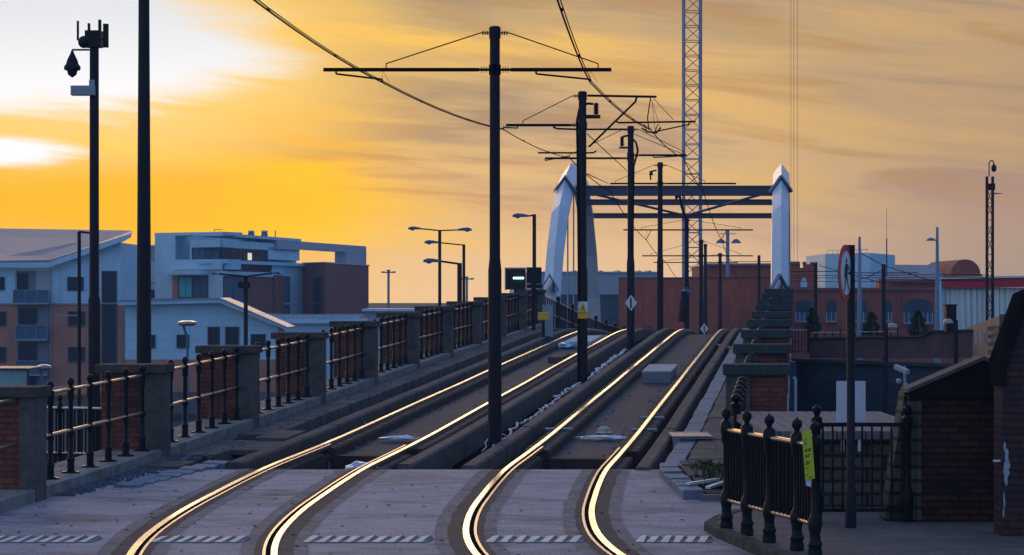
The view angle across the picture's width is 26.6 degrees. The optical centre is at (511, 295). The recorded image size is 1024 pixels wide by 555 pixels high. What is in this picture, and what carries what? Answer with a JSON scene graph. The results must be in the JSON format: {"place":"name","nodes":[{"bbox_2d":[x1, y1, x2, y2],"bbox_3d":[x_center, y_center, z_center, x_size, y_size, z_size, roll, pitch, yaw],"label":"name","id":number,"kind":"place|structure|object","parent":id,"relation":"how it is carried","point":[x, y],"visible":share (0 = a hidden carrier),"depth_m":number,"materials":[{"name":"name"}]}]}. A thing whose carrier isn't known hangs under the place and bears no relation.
{"place":"outdoors","nodes":[
{"label":"outdoors","id":0,"kind":"place"},
{"bbox_2d":[47,454,81,462],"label":"pavement","id":1,"kind":"structure","parent":0,"point":[55,457],"depth_m":35.84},
{"bbox_2d":[47,395,100,462],"bbox_3d":[-7.793,2.112,34.391,3.150,1.095,0.191,0,0,9],"label":"guard rail","id":2,"kind":"object","parent":1,"relation":"on","point":[59,408],"visible":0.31,"depth_m":34.24,"materials":[{"name":"black metal"}]},
{"bbox_2d":[57,455,212,495],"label":"loose gravel","id":3,"kind":"structure","parent":0,"point":[138,472],"depth_m":29.64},
{"bbox_2d":[0,469,753,554],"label":"road","id":4,"kind":"structure","parent":0,"point":[420,504],"depth_m":25.66,"materials":[{"name":"concrete"}]},
{"bbox_2d":[0,535,101,542],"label":"rumble strip","id":5,"kind":"object","parent":4,"relation":"on","point":[47,539],"visible":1,"depth_m":22.95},
{"bbox_2d":[114,460,228,487],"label":"edging setts","id":6,"kind":"structure","parent":4,"relation":"on","point":[187,470],"depth_m":30.11,"materials":[{"name":"stone"}]},
{"bbox_2d":[151,535,250,542],"bbox_3d":[-3.311,2.581,22.975,1.041,0.054,0.390,0,0,0],"label":"rumble strip","id":7,"kind":"object","parent":4,"relation":"on","point":[199,539],"visible":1,"depth_m":22.94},
{"bbox_2d":[303,535,433,542],"bbox_3d":[-1.519,2.580,22.975,1.365,0.056,0.390,0,0,0],"label":"rumble strip","id":8,"kind":"object","parent":4,"relation":"on","point":[368,539],"visible":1,"depth_m":22.93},
{"bbox_2d":[97,469,652,554],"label":"rail margin strip","id":9,"kind":"object","parent":4,"relation":"on","point":[312,524],"visible":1,"depth_m":25.53,"materials":[{"name":"concrete"}]},
{"bbox_2d":[98,468,653,554],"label":"joint sealant line","id":10,"kind":"object","parent":4,"relation":"on","point":[362,487],"visible":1,"depth_m":25.60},
{"bbox_2d":[485,535,585,542],"bbox_3d":[0.249,2.579,22.975,1.075,0.057,0.390,0,0,0],"label":"rumble strip","id":11,"kind":"object","parent":4,"relation":"on","point":[536,539],"visible":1,"depth_m":22.94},
{"bbox_2d":[635,535,712,542],"bbox_3d":[1.719,2.579,22.975,0.846,0.057,0.390,0,0,0],"label":"rumble strip","id":12,"kind":"object","parent":4,"relation":"on","point":[672,539],"visible":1,"depth_m":22.93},
{"bbox_2d":[659,462,703,499],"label":"kerb","id":13,"kind":"structure","parent":4,"relation":"on","point":[674,477],"depth_m":28.48,"materials":[{"name":"concrete"}]},
{"bbox_2d":[704,509,796,554],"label":"kerb","id":14,"kind":"structure","parent":4,"relation":"on","point":[738,539],"depth_m":22.43,"materials":[{"name":"concrete"}]},
{"bbox_2d":[46,303,958,451],"bbox_3d":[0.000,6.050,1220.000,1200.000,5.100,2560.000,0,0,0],"label":"ground","id":15,"kind":"structure","parent":0,"point":[178,413],"depth_m":174.40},
{"bbox_2d":[0,366,42,384],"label":"bus shelter","id":16,"kind":"object","parent":15,"relation":"on","point":[14,375],"visible":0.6,"depth_m":43.88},
{"bbox_2d":[0,228,136,385],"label":"apartment building","id":17,"kind":"structure","parent":15,"relation":"on","point":[38,281],"depth_m":180.00,"materials":[{"name":"paint"}]},
{"bbox_2d":[102,271,116,302],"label":"window","id":18,"kind":"structure","parent":17,"relation":"in","point":[109,278],"depth_m":179.98,"materials":[{"name":"blue glass"}]},
{"bbox_2d":[102,304,116,363],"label":"window","id":19,"kind":"structure","parent":17,"relation":"in","point":[109,311],"depth_m":179.98,"materials":[{"name":"blue glass"}]},
{"bbox_2d":[57,231,89,451],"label":"thin column","id":20,"kind":"structure","parent":15,"relation":"on","point":[78,315],"depth_m":59.97,"materials":[{"name":"metal"}]},
{"bbox_2d":[64,19,108,451],"bbox_3d":[-8.834,0.138,44.960,0.931,11.725,0.421,0,0,0],"label":"camera mast","id":21,"kind":"object","parent":15,"relation":"on","point":[94,41],"visible":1,"depth_m":44.91,"materials":[{"name":"black metal"}]},
{"bbox_2d":[137,0,150,362],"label":"mast","id":22,"kind":"object","parent":15,"relation":"on","point":[143,265],"visible":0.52,"depth_m":49.87,"materials":[{"name":"black metal"}]},
{"bbox_2d":[117,298,293,391],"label":"gabled building","id":23,"kind":"structure","parent":15,"relation":"on","point":[219,321],"depth_m":150.00,"materials":[{"name":"paint"}]},
{"bbox_2d":[211,272,281,344],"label":"street lamp","id":24,"kind":"object","parent":15,"relation":"on","point":[245,284],"visible":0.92,"depth_m":84.93,"materials":[{"name":"metal"}]},
{"bbox_2d":[155,229,369,318],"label":"office block","id":25,"kind":"structure","parent":15,"relation":"on","point":[187,264],"depth_m":210.99,"materials":[{"name":"white concrete"}]},
{"bbox_2d":[178,276,207,297],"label":"window","id":26,"kind":"structure","parent":25,"relation":"in","point":[199,283],"depth_m":201.37,"materials":[{"name":"blue glass"}]},
{"bbox_2d":[192,247,224,258],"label":"window","id":27,"kind":"structure","parent":25,"relation":"in","point":[210,252],"depth_m":201.32,"materials":[{"name":"blue glass"}]},
{"bbox_2d":[223,276,243,301],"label":"window","id":28,"kind":"structure","parent":25,"relation":"in","point":[230,284],"depth_m":202.55,"materials":[{"name":"blue glass"}]},
{"bbox_2d":[219,247,267,261],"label":"window","id":29,"kind":"structure","parent":25,"relation":"in","point":[241,254],"depth_m":206.55,"materials":[{"name":"grey glass"}]},
{"bbox_2d":[269,314,367,379],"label":"flat canopy building","id":30,"kind":"structure","parent":15,"relation":"on","point":[309,322],"depth_m":165.00,"materials":[{"name":"grey metal"}]},
{"bbox_2d":[362,308,417,361],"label":"long low roof","id":31,"kind":"structure","parent":15,"relation":"on","point":[370,314],"depth_m":190.00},
{"bbox_2d":[408,226,471,305],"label":"street lamp","id":32,"kind":"object","parent":15,"relation":"on","point":[466,229],"visible":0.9,"depth_m":99.94,"materials":[{"name":"metal"}]},
{"bbox_2d":[423,258,461,300],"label":"street lamp","id":33,"kind":"object","parent":15,"relation":"on","point":[459,278],"visible":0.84,"depth_m":74.93,"materials":[{"name":"metal"}]},
{"bbox_2d":[510,270,656,328],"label":"blue grey hall","id":34,"kind":"structure","parent":15,"relation":"on","point":[609,293],"depth_m":260.72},
{"bbox_2d":[682,0,701,276],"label":"crane mast","id":35,"kind":"object","parent":15,"relation":"on","point":[699,115],"visible":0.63,"depth_m":219.96,"materials":[{"name":"metal"}]},
{"bbox_2d":[618,277,770,334],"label":"brown wall","id":36,"kind":"structure","parent":15,"relation":"on","point":[739,303],"depth_m":147.19,"materials":[{"name":"red brick"}]},
{"bbox_2d":[690,263,770,276],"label":"brown upper block","id":37,"kind":"structure","parent":15,"relation":"on","point":[745,269],"depth_m":190.00,"materials":[{"name":"red brick"}]},
{"bbox_2d":[716,344,795,411],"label":"side wall","id":38,"kind":"structure","parent":15,"relation":"on","point":[792,375],"depth_m":50.00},
{"bbox_2d":[790,264,837,358],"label":"catenary pole","id":39,"kind":"object","parent":15,"relation":"on","point":[815,271],"visible":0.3,"depth_m":109.93,"materials":[{"name":"metal"}]},
{"bbox_2d":[790,253,984,283],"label":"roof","id":40,"kind":"object","parent":39,"relation":"attached to","point":[886,277],"visible":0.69,"depth_m":100.53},
{"bbox_2d":[857,237,862,359],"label":"steel mast","id":41,"kind":"object","parent":15,"relation":"on","point":[859,309],"visible":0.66,"depth_m":87.93,"materials":[{"name":"metal"}]},
{"bbox_2d":[790,259,982,362],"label":"red brick hall","id":42,"kind":"structure","parent":15,"relation":"on","point":[906,298],"depth_m":169.19,"materials":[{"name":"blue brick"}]},
{"bbox_2d":[904,299,932,324],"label":"arched window","id":43,"kind":"structure","parent":42,"relation":"in","point":[910,306],"depth_m":168.37,"materials":[{"name":"blue glass"}]},
{"bbox_2d":[855,264,917,360],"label":"catenary pole","id":44,"kind":"object","parent":15,"relation":"on","point":[883,272],"visible":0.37,"depth_m":99.93,"materials":[{"name":"metal"}]},
{"bbox_2d":[926,227,939,361],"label":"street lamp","id":45,"kind":"object","parent":15,"relation":"on","point":[937,311],"visible":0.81,"depth_m":83.94,"materials":[{"name":"metal"}]},
{"bbox_2d":[985,160,1001,320],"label":"lattice mast","id":46,"kind":"object","parent":15,"relation":"on","point":[990,186],"visible":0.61,"depth_m":78.00,"materials":[{"name":"metal"}]},
{"bbox_2d":[0,0,1023,302],"label":"sky","id":47,"kind":"structure","parent":0,"point":[905,107],"materials":[{"name":"orange"}]},
{"bbox_2d":[346,335,710,456],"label":"track channel floor","id":48,"kind":"structure","parent":0,"point":[632,407],"depth_m":43.91,"materials":[{"name":"concrete"}]},
{"bbox_2d":[642,364,677,382],"bbox_3d":[3.644,1.921,53.390,0.714,0.380,2.753,0,0,7],"label":"concrete block","id":49,"kind":"object","parent":48,"relation":"on","point":[659,373],"depth_m":52.07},
{"bbox_2d":[452,339,644,468],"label":"viaduct deck","id":50,"kind":"structure","parent":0,"point":[461,463],"depth_m":41.05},
{"bbox_2d":[0,289,545,513],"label":"bridge parapet","id":51,"kind":"structure","parent":50,"relation":"on","point":[24,481],"depth_m":36.93,"materials":[{"name":"brick"}]},
{"bbox_2d":[46,365,149,479],"bbox_3d":[-5.766,1.700,29.725,0.231,1.356,5.013,0,0,7],"label":"railing panel","id":52,"kind":"object","parent":51,"relation":"on","point":[90,425],"visible":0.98,"depth_m":29.66,"materials":[{"name":"black metal"}]},
{"bbox_2d":[167,346,242,441],"bbox_3d":[-5.059,1.566,35.125,0.231,1.387,5.014,0,0,7],"label":"railing panel","id":53,"kind":"object","parent":51,"relation":"on","point":[198,363],"visible":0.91,"depth_m":35.51,"materials":[{"name":"black metal"}]},
{"bbox_2d":[255,333,312,412],"bbox_3d":[-4.351,1.421,40.525,0.231,1.377,5.014,0,0,7],"label":"railing panel","id":54,"kind":"object","parent":51,"relation":"on","point":[268,378],"visible":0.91,"depth_m":41.22,"materials":[{"name":"black metal"}]},
{"bbox_2d":[321,321,366,391],"bbox_3d":[-3.644,1.270,45.925,0.231,1.393,5.014,0,0,7],"label":"railing panel","id":55,"kind":"object","parent":51,"relation":"on","point":[339,333],"visible":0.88,"depth_m":46.62,"materials":[{"name":"black metal"}]},
{"bbox_2d":[372,313,409,373],"bbox_3d":[-2.936,1.114,51.325,0.231,1.384,5.014,0,0,7],"label":"railing panel","id":56,"kind":"object","parent":51,"relation":"on","point":[393,345],"visible":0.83,"depth_m":52.03,"materials":[{"name":"black metal"}]},
{"bbox_2d":[414,306,444,358],"bbox_3d":[-2.229,0.976,56.725,0.231,1.369,5.014,0,0,7],"label":"railing panel","id":57,"kind":"object","parent":51,"relation":"on","point":[431,334],"visible":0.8,"depth_m":57.43,"materials":[{"name":"black metal"}]},
{"bbox_2d":[448,301,473,348],"bbox_3d":[-1.522,0.853,62.125,0.231,1.362,5.014,0,0,7],"label":"railing panel","id":58,"kind":"object","parent":51,"relation":"on","point":[467,340],"visible":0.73,"depth_m":62.83,"materials":[{"name":"black metal"}]},
{"bbox_2d":[502,293,520,333],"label":"railing panel","id":59,"kind":"object","parent":51,"relation":"on","point":[511,328],"visible":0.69,"depth_m":73.64,"materials":[{"name":"black metal"}]},
{"bbox_2d":[505,268,525,292],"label":"tram signal","id":60,"kind":"object","parent":51,"relation":"on","point":[515,279],"visible":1,"depth_m":77.90,"materials":[{"name":"black"}]},
{"bbox_2d":[139,328,561,468],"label":"walkway","id":61,"kind":"structure","parent":50,"relation":"on","point":[313,418],"depth_m":43.68,"materials":[{"name":"concrete"}]},
{"bbox_2d":[232,430,305,454],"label":"cover slab","id":62,"kind":"structure","parent":61,"relation":"on","point":[266,440],"depth_m":35.54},
{"bbox_2d":[526,267,541,329],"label":"signal box","id":63,"kind":"object","parent":61,"relation":"on","point":[533,278],"visible":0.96,"depth_m":75.90,"materials":[{"name":"blue paint"}]},
{"bbox_2d":[159,329,721,460],"bbox_3d":[1.805,1.963,54.000,8.592,1.572,45.463,0,0,7],"label":"track debris","id":64,"kind":"object","parent":50,"relation":"on","point":[240,441],"visible":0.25,"depth_m":41.88,"materials":[{"name":"stone"}]},
{"bbox_2d":[323,26,610,448],"bbox_3d":[-0.740,-0.875,36.000,4.780,7.190,0.255,0,0,0],"label":"catenary pole","id":65,"kind":"object","parent":50,"relation":"on","point":[495,69],"visible":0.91,"depth_m":35.93,"materials":[{"name":"metal"}]},
{"bbox_2d":[253,0,693,291],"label":"contact wire","id":66,"kind":"object","parent":65,"relation":"hanging from","point":[268,9],"visible":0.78,"depth_m":35.20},
{"bbox_2d":[557,0,744,289],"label":"contact wire","id":67,"kind":"object","parent":65,"relation":"hanging from","point":[579,55],"visible":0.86,"depth_m":37.15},
{"bbox_2d":[226,328,741,469],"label":"concrete upstand","id":68,"kind":"object","parent":50,"relation":"on","point":[453,450],"visible":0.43,"depth_m":41.62,"materials":[{"name":"concrete"}]},
{"bbox_2d":[279,330,729,468],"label":"rail plinth","id":69,"kind":"structure","parent":50,"relation":"on","point":[633,458],"depth_m":41.82,"materials":[{"name":"concrete"}]},
{"bbox_2d":[126,329,610,554],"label":"tram rail","id":70,"kind":"object","parent":69,"relation":"on","point":[139,546],"visible":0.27,"depth_m":31.83,"materials":[{"name":"metal"}]},
{"bbox_2d":[262,329,626,554],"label":"tram rail","id":71,"kind":"object","parent":69,"relation":"on","point":[276,534],"visible":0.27,"depth_m":31.28,"materials":[{"name":"metal"}]},
{"bbox_2d":[320,330,726,447],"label":"rail clips","id":72,"kind":"object","parent":69,"relation":"on","point":[590,397],"visible":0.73,"depth_m":48.81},
{"bbox_2d":[462,329,691,554],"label":"tram rail","id":73,"kind":"object","parent":69,"relation":"on","point":[473,543],"visible":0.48,"depth_m":30.44,"materials":[{"name":"metal"}]},
{"bbox_2d":[582,329,726,554],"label":"tram rail","id":74,"kind":"object","parent":69,"relation":"on","point":[596,536],"visible":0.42,"depth_m":29.55,"materials":[{"name":"metal"}]},
{"bbox_2d":[502,382,581,439],"bbox_3d":[0.757,2.294,43.697,0.272,0.662,12.118,0,0,8],"label":"loose cable","id":75,"kind":"object","parent":50,"relation":"on","point":[557,397],"visible":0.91,"depth_m":43.18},
{"bbox_2d":[541,163,600,328],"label":"bridge arch","id":76,"kind":"structure","parent":50,"relation":"on","point":[565,189],"depth_m":93.14,"materials":[{"name":"white metal"}]},
{"bbox_2d":[575,186,771,195],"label":"cross beam","id":77,"kind":"structure","parent":76,"relation":"attached to","point":[688,191],"depth_m":96.00,"materials":[{"name":"metal"}]},
{"bbox_2d":[598,196,758,216],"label":"wind bracing","id":78,"kind":"object","parent":77,"relation":"attached to","point":[692,213],"visible":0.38,"depth_m":100.70,"materials":[{"name":"metal"}]},
{"bbox_2d":[587,199,771,204],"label":"cross beam","id":79,"kind":"structure","parent":76,"relation":"attached to","point":[684,201],"depth_m":101.30,"materials":[{"name":"metal"}]},
{"bbox_2d":[545,296,625,332],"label":"bar fence","id":80,"kind":"object","parent":50,"relation":"on","point":[595,322],"visible":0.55,"depth_m":92.92,"materials":[{"name":"black metal"}]},
{"bbox_2d":[503,91,695,383],"bbox_3d":[2.047,-1.253,50.894,4.531,7.083,0.288,0,0,0],"label":"catenary pole","id":81,"kind":"object","parent":50,"relation":"on","point":[582,302],"visible":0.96,"depth_m":50.82,"materials":[{"name":"metal"}]},
{"bbox_2d":[545,126,686,351],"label":"catenary pole","id":82,"kind":"object","parent":50,"relation":"on","point":[630,302],"visible":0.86,"depth_m":65.62,"materials":[{"name":"metal"}]},
{"bbox_2d":[610,162,735,330],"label":"catenary pole","id":83,"kind":"object","parent":50,"relation":"on","point":[659,183],"visible":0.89,"depth_m":79.92,"materials":[{"name":"metal"}]},
{"bbox_2d":[623,218,752,328],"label":"catenary pole","id":84,"kind":"object","parent":50,"relation":"on","point":[683,316],"visible":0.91,"depth_m":99.41,"materials":[{"name":"metal"}]},
{"bbox_2d":[654,253,737,329],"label":"catenary pole","id":85,"kind":"object","parent":50,"relation":"on","point":[719,262],"visible":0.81,"depth_m":143.93,"materials":[{"name":"metal"}]},
{"bbox_2d":[642,240,752,334],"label":"catenary pole","id":86,"kind":"object","parent":50,"relation":"on","point":[703,328],"visible":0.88,"depth_m":114.90,"materials":[{"name":"metal"}]},
{"bbox_2d":[665,328,748,468],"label":"edging setts","id":87,"kind":"structure","parent":50,"relation":"on","point":[682,449],"depth_m":40.68,"materials":[{"name":"stone"}]},
{"bbox_2d":[668,432,713,448],"bbox_3d":[2.935,2.388,35.650,0.670,0.225,1.100,0,0,0],"label":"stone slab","id":88,"kind":"object","parent":87,"relation":"on","point":[676,437],"visible":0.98,"depth_m":35.18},
{"bbox_2d":[688,360,735,460],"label":"walkway","id":89,"kind":"structure","parent":50,"relation":"on","point":[704,449],"depth_m":35.34,"materials":[{"name":"concrete"}]},
{"bbox_2d":[723,289,793,427],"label":"bridge parapet","id":90,"kind":"structure","parent":50,"relation":"on","point":[766,373],"depth_m":38.33,"materials":[{"name":"brick"}]},
{"bbox_2d":[768,163,792,288],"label":"bridge arch","id":91,"kind":"structure","parent":50,"relation":"on","point":[781,189],"depth_m":90.83,"materials":[{"name":"white metal"}]},
{"bbox_2d":[862,311,882,335],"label":"evergreen tree","id":92,"kind":"object","parent":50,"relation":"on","point":[869,318],"visible":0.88,"depth_m":87.91,"materials":[{"name":"green plant"}]},
{"bbox_2d":[791,329,972,415],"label":"canal wall","id":93,"kind":"structure","parent":50,"relation":"on","point":[816,378],"depth_m":69.04,"materials":[{"name":"concrete"}]},
{"bbox_2d":[964,314,1004,359],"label":"tan wall","id":94,"kind":"structure","parent":93,"relation":"on","point":[985,333],"depth_m":62.10,"materials":[{"name":"beige"}]},
{"bbox_2d":[593,213,771,217],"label":"cross beam","id":95,"kind":"structure","parent":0,"point":[698,215],"depth_m":104.00,"materials":[{"name":"metal"}]},
{"bbox_2d":[691,478,722,493],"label":"rough ground","id":96,"kind":"structure","parent":0,"point":[714,488],"depth_m":28.10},
{"bbox_2d":[680,460,722,492],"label":"broken flags","id":97,"kind":"object","parent":96,"relation":"on","point":[688,471],"visible":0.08,"depth_m":30.27},
{"bbox_2d":[683,459,722,485],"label":"weeds","id":98,"kind":"object","parent":96,"relation":"on","point":[715,471],"visible":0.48,"depth_m":29.13,"materials":[{"name":"green plant"}]},
{"bbox_2d":[730,376,746,429],"bbox_3d":[3.228,1.892,30.750,0.324,1.385,4.338,0,0,7],"label":"railing panel","id":99,"kind":"object","parent":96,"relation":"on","point":[738,396],"visible":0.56,"depth_m":29.73,"materials":[{"name":"black metal"}]},
{"bbox_2d":[803,307,821,331],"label":"evergreen tree","id":100,"kind":"object","parent":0,"point":[815,323],"visible":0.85,"depth_m":89.92,"materials":[{"name":"green plant"}]},
{"bbox_2d":[806,249,894,287],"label":"white box block","id":101,"kind":"structure","parent":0,"point":[832,259],"depth_m":214.18,"materials":[{"name":"grey metal"}]},
{"bbox_2d":[717,507,1023,554],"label":"pavement","id":102,"kind":"structure","parent":0,"point":[872,533],"depth_m":22.45,"materials":[{"name":"concrete"}]},
{"bbox_2d":[720,407,822,554],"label":"guard rail","id":103,"kind":"object","parent":102,"relation":"on","point":[764,472],"visible":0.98,"depth_m":21.95,"materials":[{"name":"black metal"}]},
{"bbox_2d":[802,430,814,480],"bbox_3d":[2.818,1.518,20.616,0.127,0.493,0.009,0,0,0],"label":"yellow notice","id":104,"kind":"object","parent":103,"relation":"hanging from","point":[808,454],"visible":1,"depth_m":20.61,"materials":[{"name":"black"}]},
{"bbox_2d":[732,411,894,506],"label":"stone wall","id":105,"kind":"structure","parent":102,"relation":"on","point":[782,425],"depth_m":25.70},
{"bbox_2d":[836,381,865,451],"bbox_3d":[4.004,1.427,25.635,0.341,0.834,0.070,0,0,0],"label":"blank board","id":106,"kind":"object","parent":105,"relation":"on","point":[841,401],"visible":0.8,"depth_m":25.60,"materials":[{"name":"metal"}]},
{"bbox_2d":[838,245,855,527],"bbox_3d":[3.591,0.980,23.195,0.119,3.051,0.608,0,0,18],"label":"no pedestrians sign","id":107,"kind":"object","parent":102,"relation":"on","point":[846,272],"visible":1,"depth_m":23.36,"materials":[{"name":"metal"}]},
{"bbox_2d":[811,404,913,521],"bbox_3d":[3.873,1.855,24.000,1.150,1.300,0.150,0,0,0],"label":"bar fence","id":108,"kind":"object","parent":102,"relation":"on","point":[906,492],"visible":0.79,"depth_m":23.98,"materials":[{"name":"black metal"}]},
{"bbox_2d":[880,355,993,521],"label":"gabled brick pier","id":109,"kind":"structure","parent":102,"relation":"on","point":[952,448],"depth_m":24.00,"materials":[{"name":"brick"}]},
{"bbox_2d":[989,289,1023,535],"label":"edge brick wall","id":110,"kind":"structure","parent":102,"relation":"on","point":[1006,369],"depth_m":22.60,"materials":[{"name":"brown brick"}]},
{"bbox_2d":[906,309,928,334],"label":"evergreen tree","id":111,"kind":"object","parent":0,"point":[916,323],"visible":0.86,"depth_m":85.92,"materials":[{"name":"green plant"}]},
{"bbox_2d":[942,304,956,331],"bbox_3d":[12.761,0.652,63.225,0.342,0.796,0.550,0,0,0],"label":"traffic light","id":112,"kind":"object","parent":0,"point":[950,311],"depth_m":63.00,"materials":[{"name":"paint"}]},
{"bbox_2d":[939,276,1023,329],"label":"marquee","id":113,"kind":"object","parent":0,"point":[967,296],"visible":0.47,"depth_m":116.72,"materials":[{"name":"white metal"}]},
{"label":"trench floor","id":114,"kind":"structure","parent":0,"visible":0},
{"bbox_2d":[335,454,608,468],"bbox_3d":[-0.722,2.820,33.868,4.490,0.503,2.100,0,0,8],"label":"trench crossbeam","id":115,"kind":"object","parent":114,"relation":"on","point":[342,461],"visible":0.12,"depth_m":34.41,"materials":[{"name":"concrete"}]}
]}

